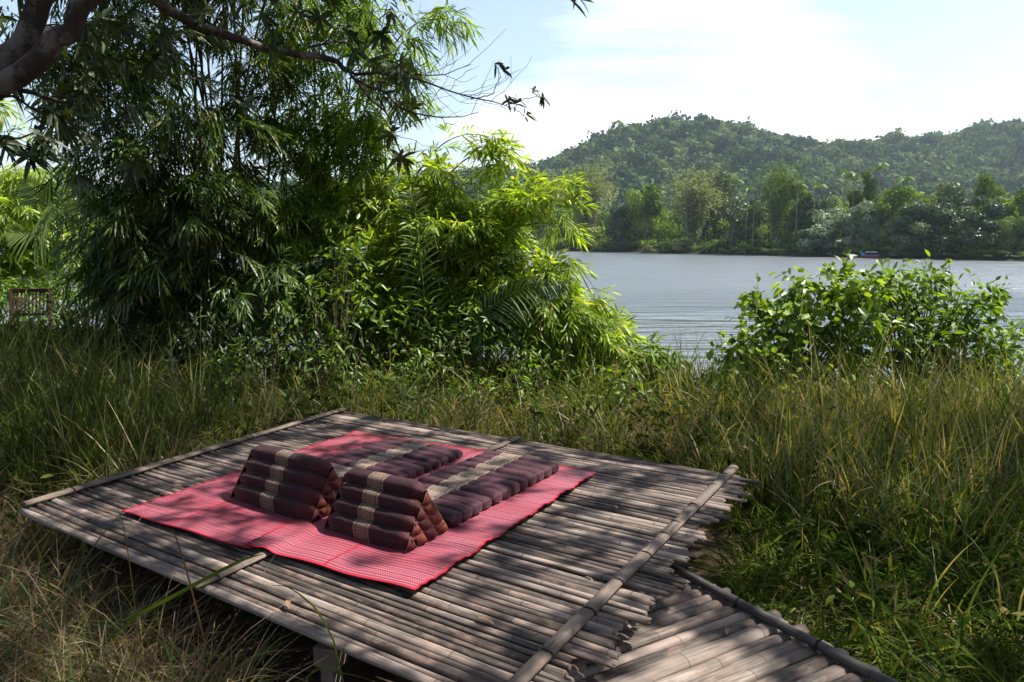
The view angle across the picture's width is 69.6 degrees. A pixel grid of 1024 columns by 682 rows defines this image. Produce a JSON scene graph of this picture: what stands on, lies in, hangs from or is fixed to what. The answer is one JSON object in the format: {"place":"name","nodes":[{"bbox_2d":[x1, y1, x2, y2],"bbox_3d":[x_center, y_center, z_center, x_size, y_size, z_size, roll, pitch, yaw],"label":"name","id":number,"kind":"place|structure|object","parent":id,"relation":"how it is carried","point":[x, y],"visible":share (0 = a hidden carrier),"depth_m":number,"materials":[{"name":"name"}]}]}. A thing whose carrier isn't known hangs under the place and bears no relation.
{"place":"outdoors","nodes":[
{"label":"outdoors","id":0,"kind":"place"},
{"bbox_2d":[0,270,1023,650],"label":"tall grass","id":1,"kind":"structure","parent":0,"point":[68,440],"depth_m":6.02,"materials":[{"name":"green plant"}]},
{"bbox_2d":[0,248,1023,390],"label":"water","id":2,"kind":"structure","parent":0,"point":[681,293],"depth_m":63.01,"materials":[{"name":"grey liquid"}]},
{"bbox_2d":[860,251,879,257],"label":"river boat","id":3,"kind":"object","parent":2,"relation":"on","point":[863,255],"visible":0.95,"depth_m":142.54,"materials":[{"name":"red paint"}]},
{"bbox_2d":[0,137,1023,681],"bbox_3d":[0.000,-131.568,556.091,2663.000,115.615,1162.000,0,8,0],"label":"ground","id":4,"kind":"structure","parent":0,"point":[352,667],"depth_m":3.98,"materials":[{"name":"plant"}]},
{"bbox_2d":[1,288,51,328],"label":"garden chair","id":5,"kind":"object","parent":4,"relation":"on","point":[31,290],"visible":0.34,"depth_m":9.81,"materials":[{"name":"brown wood"}]},
{"bbox_2d":[0,261,94,333],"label":"undergrowth shrub","id":6,"kind":"object","parent":4,"relation":"on","point":[5,289],"visible":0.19,"depth_m":11.26,"materials":[{"name":"green plant"}]},
{"bbox_2d":[0,98,102,317],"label":"bamboo clump","id":7,"kind":"object","parent":4,"relation":"on","point":[8,179],"visible":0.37,"depth_m":11.73,"materials":[{"name":"green plant"}]},
{"bbox_2d":[2,165,101,328],"bbox_3d":[-6.935,0.227,11.432,1.416,5.834,0.677,0,8,0],"label":"palm","id":8,"kind":"object","parent":4,"relation":"on","point":[25,194],"visible":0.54,"depth_m":11.10,"materials":[{"name":"green plant"}]},
{"bbox_2d":[8,227,106,333],"bbox_3d":[-5.754,-0.426,9.544,1.707,2.158,1.530,0,8,0],"label":"undergrowth shrub","id":9,"kind":"object","parent":4,"relation":"on","point":[51,289],"visible":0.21,"depth_m":9.56,"materials":[{"name":"green plant"}]},
{"bbox_2d":[118,510,143,673],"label":"grass stalk","id":10,"kind":"object","parent":4,"relation":"on","point":[132,583],"depth_m":2.96,"materials":[{"name":"green plant"}]},
{"bbox_2d":[15,257,315,353],"bbox_3d":[-4.693,-0.062,10.534,4.717,2.534,1.934,0,8,0],"label":"undergrowth shrub","id":11,"kind":"object","parent":4,"relation":"on","point":[51,285],"depth_m":10.57,"materials":[{"name":"green plant"}]},
{"bbox_2d":[82,554,262,681],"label":"grass stalk","id":12,"kind":"object","parent":4,"relation":"on","point":[168,598],"depth_m":3.03,"materials":[{"name":"green plant"}]},
{"bbox_2d":[172,531,213,681],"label":"grass stalk","id":13,"kind":"object","parent":4,"relation":"on","point":[194,602],"depth_m":2.76,"materials":[{"name":"green plant"}]},
{"bbox_2d":[0,0,430,374],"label":"bamboo clump","id":14,"kind":"object","parent":4,"relation":"on","point":[131,269],"visible":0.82,"depth_m":8.15,"materials":[{"name":"green plant"}]},
{"bbox_2d":[93,292,357,401],"bbox_3d":[-3.111,0.128,8.119,2.931,1.350,1.439,0,8,0],"label":"undergrowth shrub","id":15,"kind":"object","parent":4,"relation":"on","point":[205,345],"visible":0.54,"depth_m":8.05,"materials":[{"name":"green plant"}]},
{"bbox_2d":[181,313,299,401],"bbox_3d":[-2.849,0.316,7.721,1.017,1.254,0.689,3,9,21],"label":"weed clump","id":16,"kind":"object","parent":4,"relation":"on","point":[241,354],"visible":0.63,"depth_m":7.70,"materials":[{"name":"green plant"}]},
{"bbox_2d":[0,0,593,206],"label":"mango tree","id":17,"kind":"object","parent":4,"relation":"on","point":[32,47],"visible":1,"depth_m":4.82,"materials":[{"name":"green plant"}]},
{"bbox_2d":[273,585,343,681],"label":"grass stalk","id":18,"kind":"object","parent":4,"relation":"on","point":[320,616],"depth_m":2.51,"materials":[{"name":"green plant"}]},
{"bbox_2d":[273,324,365,412],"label":"weed clump","id":19,"kind":"object","parent":4,"relation":"on","point":[325,353],"visible":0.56,"depth_m":7.58,"materials":[{"name":"green plant"}]},
{"bbox_2d":[313,642,346,681],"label":"support block","id":20,"kind":"structure","parent":4,"relation":"on","point":[320,651],"depth_m":2.97,"materials":[{"name":"grey wood"}]},
{"bbox_2d":[258,213,421,394],"bbox_3d":[-1.899,-0.236,7.876,1.594,2.227,1.276,6,10,38],"label":"sapling","id":21,"kind":"object","parent":4,"relation":"on","point":[340,332],"visible":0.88,"depth_m":7.87,"materials":[{"name":"green plant"}]},
{"bbox_2d":[305,668,375,681],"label":"grass stalk","id":22,"kind":"object","parent":4,"relation":"on","point":[312,672],"depth_m":2.67,"materials":[{"name":"green plant"}]},
{"bbox_2d":[228,0,484,352],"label":"bamboo clump","id":23,"kind":"object","parent":4,"relation":"on","point":[302,126],"visible":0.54,"depth_m":8.71,"materials":[{"name":"green plant"}]},
{"bbox_2d":[18,406,761,681],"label":"bamboo platform","id":24,"kind":"structure","parent":4,"relation":"on","point":[440,629],"depth_m":3.44,"materials":[{"name":"wood"}]},
{"bbox_2d":[121,431,447,548],"bbox_3d":[-1.239,0.849,4.646,1.015,0.018,1.975,4,9,28],"label":"floor mat","id":25,"kind":"object","parent":24,"relation":"on","point":[211,509],"visible":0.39,"depth_m":4.08,"materials":[{"name":"fabric"}]},
{"bbox_2d":[230,437,462,522],"bbox_3d":[-0.962,0.719,4.573,0.716,0.325,1.360,5,10,33],"label":"triangle cushion","id":26,"kind":"object","parent":25,"relation":"on","point":[292,484],"visible":0.86,"depth_m":4.13,"materials":[{"name":"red fabric"}]},
{"bbox_2d":[285,600,290,608],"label":"fallen leaf","id":27,"kind":"object","parent":24,"relation":"on","point":[288,603],"visible":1,"depth_m":3.02,"materials":[{"name":"beige plant"}]},
{"bbox_2d":[245,445,595,589],"bbox_3d":[-0.413,0.899,4.183,1.172,0.027,1.944,4,9,29],"label":"floor mat","id":28,"kind":"object","parent":24,"relation":"on","point":[415,568],"visible":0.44,"depth_m":3.60,"materials":[{"name":"fabric"}]},
{"bbox_2d":[323,451,558,552],"bbox_3d":[-0.336,0.763,4.202,0.608,0.325,1.469,5,9,31],"label":"triangle cushion","id":29,"kind":"object","parent":28,"relation":"on","point":[389,511],"visible":0.99,"depth_m":3.74,"materials":[{"name":"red fabric"}]},
{"bbox_2d":[478,616,493,623],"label":"fallen leaf","id":30,"kind":"object","parent":24,"relation":"on","point":[486,619],"visible":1,"depth_m":2.90,"materials":[{"name":"beige plant"}]},
{"bbox_2d":[344,188,447,372],"bbox_3d":[-1.265,-0.438,8.223,1.232,2.488,0.559,0,8,0],"label":"palm","id":31,"kind":"object","parent":4,"relation":"on","point":[407,195],"visible":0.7,"depth_m":8.03,"materials":[{"name":"green plant"}]},
{"bbox_2d":[342,329,471,402],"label":"weed clump","id":32,"kind":"object","parent":4,"relation":"on","point":[427,373],"visible":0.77,"depth_m":7.66,"materials":[{"name":"green plant"}]},
{"bbox_2d":[264,91,638,371],"bbox_3d":[-0.796,-1.133,9.055,4.685,3.995,2.160,1,8,7],"label":"bamboo clump","id":33,"kind":"object","parent":4,"relation":"on","point":[474,234],"visible":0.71,"depth_m":8.55,"materials":[{"name":"green plant"}]},
{"bbox_2d":[447,179,489,208],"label":"tree","id":34,"kind":"object","parent":4,"relation":"on","point":[471,194],"visible":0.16,"depth_m":255.94,"materials":[{"name":"green plant"}]},
{"bbox_2d":[370,288,600,401],"bbox_3d":[-0.227,0.132,8.255,2.738,1.438,1.420,0,8,0],"label":"sapling","id":35,"kind":"object","parent":4,"relation":"on","point":[479,342],"visible":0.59,"depth_m":8.18,"materials":[{"name":"green plant"}]},
{"bbox_2d":[447,329,559,416],"bbox_3d":[-0.149,0.413,7.587,1.063,1.076,0.833,4,9,25],"label":"weed clump","id":36,"kind":"object","parent":4,"relation":"on","point":[523,367],"visible":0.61,"depth_m":7.53,"materials":[{"name":"green plant"}]},
{"bbox_2d":[482,179,525,237],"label":"tree","id":37,"kind":"object","parent":4,"relation":"on","point":[484,189],"visible":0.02,"depth_m":242.63,"materials":[{"name":"green plant"}]},
{"bbox_2d":[442,276,569,385],"bbox_3d":[-0.140,0.060,8.113,1.548,1.558,0.448,4,9,28],"label":"palm","id":38,"kind":"object","parent":4,"relation":"on","point":[518,307],"visible":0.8,"depth_m":8.06,"materials":[{"name":"green plant"}]},
{"bbox_2d":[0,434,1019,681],"bbox_3d":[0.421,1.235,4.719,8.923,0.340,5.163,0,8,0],"label":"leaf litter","id":39,"kind":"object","parent":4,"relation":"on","point":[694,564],"visible":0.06,"depth_m":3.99,"materials":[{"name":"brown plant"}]},
{"bbox_2d":[0,300,1023,681],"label":"ground weeds","id":40,"kind":"object","parent":4,"relation":"on","point":[766,552],"visible":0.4,"depth_m":4.34,"materials":[{"name":"green plant"}]},
{"bbox_2d":[0,110,1023,239],"bbox_3d":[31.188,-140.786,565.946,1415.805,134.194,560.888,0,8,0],"label":"hill forest","id":41,"kind":"object","parent":4,"relation":"on","point":[982,146],"visible":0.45,"depth_m":604.27,"materials":[{"name":"green plant"}]},
{"bbox_2d":[58,191,1023,253],"bbox_3d":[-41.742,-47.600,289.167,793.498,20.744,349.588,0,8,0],"label":"woods","id":42,"kind":"object","parent":4,"relation":"on","point":[663,217],"visible":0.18,"depth_m":180.31,"materials":[{"name":"green plant"}]},
{"bbox_2d":[525,171,564,245],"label":"tree","id":43,"kind":"object","parent":4,"relation":"on","point":[540,233],"visible":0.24,"depth_m":232.56,"materials":[{"name":"green plant"}]},
{"bbox_2d":[535,238,564,249],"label":"waterside bush","id":44,"kind":"object","parent":4,"relation":"on","point":[553,244],"visible":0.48,"depth_m":221.32,"materials":[{"name":"green plant"}]},
{"bbox_2d":[563,246,584,249],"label":"waterside bush","id":45,"kind":"object","parent":4,"relation":"on","point":[572,247],"visible":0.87,"depth_m":212.76,"materials":[{"name":"green plant"}]},
{"bbox_2d":[479,295,677,397],"bbox_3d":[0.713,0.101,8.861,2.128,1.739,1.996,6,10,36],"label":"leafy bush","id":46,"kind":"object","parent":4,"relation":"on","point":[573,359],"visible":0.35,"depth_m":8.46,"materials":[{"name":"green plant"}]},
{"bbox_2d":[554,156,625,247],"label":"tree","id":47,"kind":"object","parent":4,"relation":"on","point":[596,193],"visible":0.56,"depth_m":209.44,"materials":[{"name":"green plant"}]},
{"bbox_2d":[584,240,611,250],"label":"waterside bush","id":48,"kind":"object","parent":4,"relation":"on","point":[597,248],"visible":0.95,"depth_m":204.06,"materials":[{"name":"green plant"}]},
{"bbox_2d":[546,354,655,426],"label":"weed clump","id":49,"kind":"object","parent":4,"relation":"on","point":[618,391],"visible":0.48,"depth_m":7.36,"materials":[{"name":"green plant"}]},
{"bbox_2d":[603,203,640,248],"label":"tree","id":50,"kind":"object","parent":4,"relation":"on","point":[617,225],"visible":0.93,"depth_m":197.94,"materials":[{"name":"green plant"}]},
{"bbox_2d":[608,241,638,250],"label":"waterside bush","id":51,"kind":"object","parent":4,"relation":"on","point":[619,243],"visible":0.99,"depth_m":196.49,"materials":[{"name":"green plant"}]},
{"bbox_2d":[624,183,670,241],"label":"tree","id":52,"kind":"object","parent":4,"relation":"on","point":[649,202],"visible":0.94,"depth_m":195.27,"materials":[{"name":"green plant"}]},
{"bbox_2d":[642,245,654,250],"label":"waterside bush","id":53,"kind":"object","parent":4,"relation":"on","point":[646,247],"visible":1,"depth_m":190.53,"materials":[{"name":"green plant"}]},
{"bbox_2d":[618,331,692,403],"bbox_3d":[1.627,0.395,8.587,0.974,0.971,0.860,0,8,0],"label":"seedling tree","id":54,"kind":"object","parent":4,"relation":"on","point":[655,359],"visible":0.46,"depth_m":8.55,"materials":[{"name":"green plant"}]},
{"bbox_2d":[652,241,674,251],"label":"waterside bush","id":55,"kind":"object","parent":4,"relation":"on","point":[664,248],"visible":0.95,"depth_m":185.97,"materials":[{"name":"green plant"}]},
{"bbox_2d":[669,242,694,251],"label":"waterside bush","id":56,"kind":"object","parent":4,"relation":"on","point":[676,244],"visible":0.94,"depth_m":180.85,"materials":[{"name":"green plant"}]},
{"bbox_2d":[650,163,733,250],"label":"tree","id":57,"kind":"object","parent":4,"relation":"on","point":[695,206],"visible":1,"depth_m":178.92,"materials":[{"name":"green plant"}]},
{"bbox_2d":[692,244,712,252],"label":"waterside bush","id":58,"kind":"object","parent":4,"relation":"on","point":[699,247],"visible":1,"depth_m":175.93,"materials":[{"name":"green plant"}]},
{"bbox_2d":[699,169,741,241],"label":"tree","id":59,"kind":"object","parent":4,"relation":"on","point":[723,211],"visible":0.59,"depth_m":184.68,"materials":[{"name":"green plant"}]},
{"bbox_2d":[547,563,898,681],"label":"bamboo walkway","id":60,"kind":"structure","parent":4,"relation":"on","point":[683,636],"depth_m":2.93,"materials":[{"name":"brown wood"}]},
{"bbox_2d":[716,248,732,252],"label":"waterside bush","id":61,"kind":"object","parent":4,"relation":"on","point":[725,251],"visible":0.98,"depth_m":171.64,"materials":[{"name":"green plant"}]},
{"bbox_2d":[728,176,743,246],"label":"areca palm","id":62,"kind":"object","parent":4,"relation":"on","point":[732,179],"visible":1,"depth_m":172.93,"materials":[{"name":"green plant"}]},
{"bbox_2d":[731,243,754,252],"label":"waterside bush","id":63,"kind":"object","parent":4,"relation":"on","point":[743,245],"visible":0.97,"depth_m":167.42,"materials":[{"name":"green plant"}]},
{"bbox_2d":[720,195,769,243],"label":"tree","id":64,"kind":"object","parent":4,"relation":"on","point":[741,212],"visible":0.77,"depth_m":172.80,"materials":[{"name":"green plant"}]},
{"bbox_2d":[740,185,755,243],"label":"areca palm","id":65,"kind":"object","parent":4,"relation":"on","point":[747,189],"visible":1,"depth_m":169.59,"materials":[{"name":"green plant"}]},
{"bbox_2d":[745,203,761,250],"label":"areca palm","id":66,"kind":"object","parent":4,"relation":"on","point":[751,207],"visible":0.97,"depth_m":167.46,"materials":[{"name":"green plant"}]},
{"bbox_2d":[751,246,772,252],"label":"waterside bush","id":67,"kind":"object","parent":4,"relation":"on","point":[760,249],"visible":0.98,"depth_m":163.77,"materials":[{"name":"green plant"}]},
{"bbox_2d":[751,155,804,243],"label":"tree","id":68,"kind":"object","parent":4,"relation":"on","point":[776,191],"visible":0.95,"depth_m":163.96,"materials":[{"name":"green plant"}]},
{"bbox_2d":[765,249,790,252],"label":"waterside bush","id":69,"kind":"object","parent":4,"relation":"on","point":[778,250],"visible":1,"depth_m":160.28,"materials":[{"name":"green plant"}]},
{"bbox_2d":[774,176,819,240],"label":"tree","id":70,"kind":"object","parent":4,"relation":"on","point":[802,223],"visible":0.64,"depth_m":163.34,"materials":[{"name":"green plant"}]},
{"bbox_2d":[789,180,807,250],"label":"areca palm","id":71,"kind":"object","parent":4,"relation":"on","point":[797,184],"visible":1,"depth_m":159.57,"materials":[{"name":"green plant"}]},
{"bbox_2d":[792,246,813,253],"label":"waterside bush","id":72,"kind":"object","parent":4,"relation":"on","point":[796,247],"visible":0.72,"depth_m":156.16,"materials":[{"name":"green plant"}]},
{"bbox_2d":[705,249,904,400],"bbox_3d":[3.171,-0.050,8.139,2.376,1.902,1.254,-2,8,-16],"label":"broadleaf bush","id":73,"kind":"object","parent":4,"relation":"on","point":[791,329],"visible":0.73,"depth_m":8.01,"materials":[{"name":"green plant"}]},
{"bbox_2d":[807,250,823,253],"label":"waterside bush","id":74,"kind":"object","parent":4,"relation":"on","point":[815,252],"visible":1,"depth_m":152.90,"materials":[{"name":"green plant"}]},
{"bbox_2d":[810,182,827,249],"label":"areca palm","id":75,"kind":"object","parent":4,"relation":"on","point":[819,185],"visible":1,"depth_m":159.65,"materials":[{"name":"green plant"}]},
{"bbox_2d":[800,192,839,240],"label":"tree","id":76,"kind":"object","parent":4,"relation":"on","point":[821,206],"visible":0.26,"depth_m":160.68,"materials":[{"name":"green plant"}]},
{"bbox_2d":[795,207,855,251],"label":"tree","id":77,"kind":"object","parent":4,"relation":"on","point":[825,229],"visible":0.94,"depth_m":151.57,"materials":[{"name":"green plant"}]},
{"bbox_2d":[828,250,846,254],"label":"waterside bush","id":78,"kind":"object","parent":4,"relation":"on","point":[837,252],"visible":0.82,"depth_m":149.88,"materials":[{"name":"green plant"}]},
{"bbox_2d":[838,169,856,238],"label":"areca palm","id":79,"kind":"object","parent":4,"relation":"on","point":[846,172],"visible":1,"depth_m":154.91,"materials":[{"name":"green plant"}]},
{"bbox_2d":[840,246,868,254],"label":"waterside bush","id":80,"kind":"object","parent":4,"relation":"on","point":[856,252],"visible":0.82,"depth_m":146.78,"materials":[{"name":"green plant"}]},
{"bbox_2d":[844,173,864,213],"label":"areca palm","id":81,"kind":"object","parent":4,"relation":"on","point":[851,177],"visible":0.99,"depth_m":154.56,"materials":[{"name":"green plant"}]},
{"bbox_2d":[841,169,879,239],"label":"tree","id":82,"kind":"object","parent":4,"relation":"on","point":[870,190],"visible":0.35,"depth_m":155.61,"materials":[{"name":"green plant"}]},
{"bbox_2d":[840,199,887,249],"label":"tree","id":83,"kind":"object","parent":4,"relation":"on","point":[867,226],"visible":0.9,"depth_m":148.56,"materials":[{"name":"green plant"}]},
{"bbox_2d":[869,162,888,222],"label":"areca palm","id":84,"kind":"object","parent":4,"relation":"on","point":[882,166],"visible":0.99,"depth_m":154.31,"materials":[{"name":"green plant"}]},
{"bbox_2d":[872,185,927,241],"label":"tree","id":85,"kind":"object","parent":4,"relation":"on","point":[894,199],"visible":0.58,"depth_m":145.68,"materials":[{"name":"green plant"}]},
{"bbox_2d":[893,176,913,185],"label":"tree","id":86,"kind":"object","parent":4,"relation":"on","point":[906,179],"visible":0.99,"depth_m":149.50,"materials":[{"name":"green plant"}]},
{"bbox_2d":[894,252,925,255],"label":"waterside bush","id":87,"kind":"object","parent":4,"relation":"on","point":[906,253],"visible":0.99,"depth_m":137.81,"materials":[{"name":"green plant"}]},
{"bbox_2d":[817,249,1023,408],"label":"leafy bush","id":88,"kind":"object","parent":4,"relation":"on","point":[908,297],"visible":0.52,"depth_m":8.39,"materials":[{"name":"green plant"}]},
{"bbox_2d":[884,201,956,252],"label":"tree","id":89,"kind":"object","parent":4,"relation":"on","point":[921,213],"visible":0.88,"depth_m":137.60,"materials":[{"name":"green plant"}]},
{"bbox_2d":[921,253,951,255],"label":"waterside bush","id":90,"kind":"object","parent":4,"relation":"on","point":[943,254],"visible":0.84,"depth_m":134.19,"materials":[{"name":"green plant"}]},
{"bbox_2d":[930,192,951,239],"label":"areca palm","id":91,"kind":"object","parent":4,"relation":"on","point":[938,196],"visible":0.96,"depth_m":145.77,"materials":[{"name":"green plant"}]},
{"bbox_2d":[927,180,971,235],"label":"tree","id":92,"kind":"object","parent":4,"relation":"on","point":[956,200],"visible":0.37,"depth_m":145.11,"materials":[{"name":"green plant"}]},
{"bbox_2d":[929,195,1010,251],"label":"tree","id":93,"kind":"object","parent":4,"relation":"on","point":[976,228],"visible":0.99,"depth_m":130.78,"materials":[{"name":"green plant"}]},
{"bbox_2d":[983,254,998,256],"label":"waterside bush","id":94,"kind":"object","parent":4,"relation":"on","point":[989,255],"visible":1,"depth_m":127.12,"materials":[{"name":"green plant"}]},
{"bbox_2d":[973,171,1009,235],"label":"tree","id":95,"kind":"object","parent":4,"relation":"on","point":[985,187],"visible":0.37,"depth_m":140.55,"materials":[{"name":"green plant"}]},
{"bbox_2d":[985,196,1005,232],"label":"areca palm","id":96,"kind":"object","parent":4,"relation":"on","point":[998,198],"visible":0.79,"depth_m":131.54,"materials":[{"name":"green plant"}]},
{"bbox_2d":[990,215,1023,252],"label":"tree","id":97,"kind":"object","parent":4,"relation":"on","point":[1011,227],"visible":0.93,"depth_m":127.18,"materials":[{"name":"green plant"}]},
{"bbox_2d":[995,250,1023,256],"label":"waterside bush","id":98,"kind":"object","parent":4,"relation":"on","point":[1005,254],"visible":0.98,"depth_m":125.38,"materials":[{"name":"green plant"}]},
{"bbox_2d":[1002,188,1023,241],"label":"tree","id":99,"kind":"object","parent":4,"relation":"on","point":[1019,201],"visible":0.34,"depth_m":132.10,"materials":[{"name":"green plant"}]},
{"bbox_2d":[0,0,1023,184],"label":"sky","id":100,"kind":"structure","parent":0,"point":[850,70],"materials":[{"name":"white"}]}
]}

